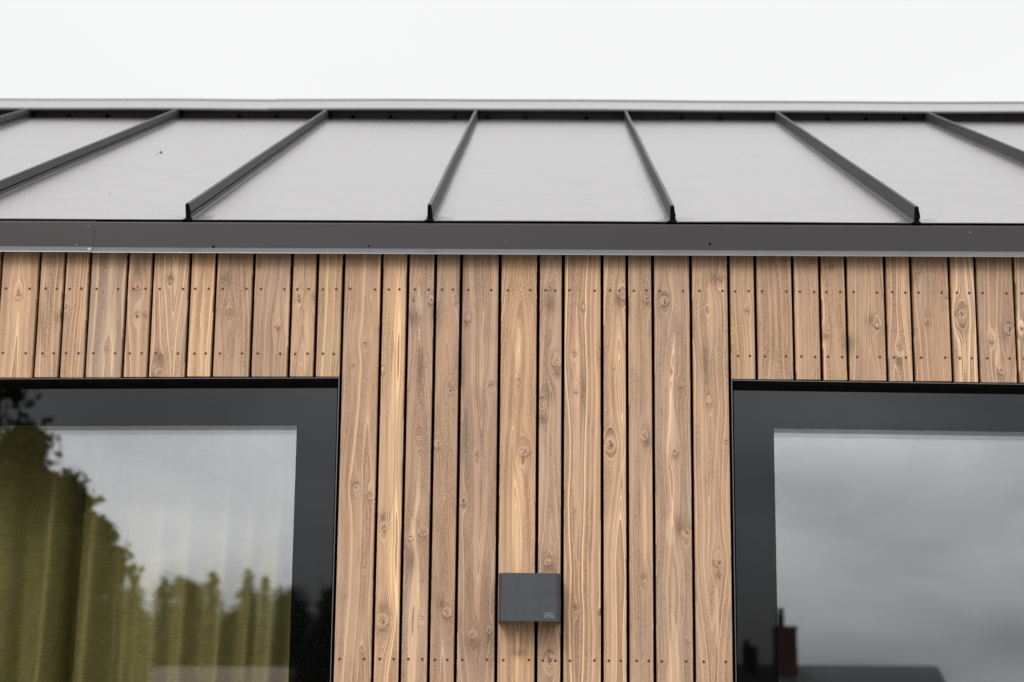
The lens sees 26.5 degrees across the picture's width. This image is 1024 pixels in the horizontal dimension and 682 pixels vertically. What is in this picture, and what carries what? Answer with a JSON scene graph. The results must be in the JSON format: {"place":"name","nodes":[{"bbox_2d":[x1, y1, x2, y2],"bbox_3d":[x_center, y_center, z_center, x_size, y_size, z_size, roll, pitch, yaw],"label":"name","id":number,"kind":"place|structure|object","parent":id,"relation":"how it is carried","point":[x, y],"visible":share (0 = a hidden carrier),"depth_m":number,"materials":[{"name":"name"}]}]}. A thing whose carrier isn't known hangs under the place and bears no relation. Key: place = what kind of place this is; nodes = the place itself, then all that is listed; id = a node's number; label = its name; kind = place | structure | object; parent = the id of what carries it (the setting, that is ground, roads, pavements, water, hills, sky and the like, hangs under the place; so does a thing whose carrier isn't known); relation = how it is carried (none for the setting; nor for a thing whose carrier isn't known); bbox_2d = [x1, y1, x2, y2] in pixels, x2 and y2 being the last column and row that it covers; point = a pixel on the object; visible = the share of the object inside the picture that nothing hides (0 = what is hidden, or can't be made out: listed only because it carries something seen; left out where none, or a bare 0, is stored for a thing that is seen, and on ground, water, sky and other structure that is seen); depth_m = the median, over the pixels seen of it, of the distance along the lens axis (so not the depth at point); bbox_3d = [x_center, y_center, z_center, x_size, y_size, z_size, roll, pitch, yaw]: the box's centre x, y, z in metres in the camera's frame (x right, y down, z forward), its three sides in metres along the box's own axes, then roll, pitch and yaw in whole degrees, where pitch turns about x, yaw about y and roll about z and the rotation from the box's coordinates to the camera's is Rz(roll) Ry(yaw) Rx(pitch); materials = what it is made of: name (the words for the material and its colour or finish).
{"place":"outdoors","nodes":[
{"label":"outdoors","id":0,"kind":"place"},
{"bbox_2d":[0,0,1023,101],"label":"sky","id":1,"kind":"structure","parent":0,"point":[687,50],"materials":[{"name":"white"}]},
{"label":"ground","id":2,"kind":"structure","parent":0,"visible":0},
{"bbox_2d":[0,98,1023,681],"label":"timber house","id":3,"kind":"structure","parent":2,"relation":"on","point":[472,350],"depth_m":4.92,"materials":[{"name":"brown wood"}]},
{"bbox_2d":[0,425,296,681],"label":"curtain","id":4,"kind":"object","parent":3,"relation":"hanging from","point":[146,553],"visible":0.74,"depth_m":5.06,"materials":[{"name":"green fabric"}]},
{"bbox_2d":[0,378,340,681],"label":"window","id":5,"kind":"structure","parent":3,"relation":"in","point":[313,405],"depth_m":4.91,"materials":[{"name":"black glass"}]},
{"bbox_2d":[498,573,559,624],"bbox_3d":[0.038,0.559,4.721,0.134,0.104,0.060,0,-14,1],"label":"wall lamp","id":6,"kind":"object","parent":3,"relation":"attached to","point":[530,597],"visible":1,"depth_m":4.69,"materials":[{"name":"metal"}]},
{"bbox_2d":[729,380,1023,681],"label":"window","id":7,"kind":"structure","parent":3,"relation":"in","point":[757,407],"depth_m":4.88,"materials":[{"name":"black glass"}]}
]}

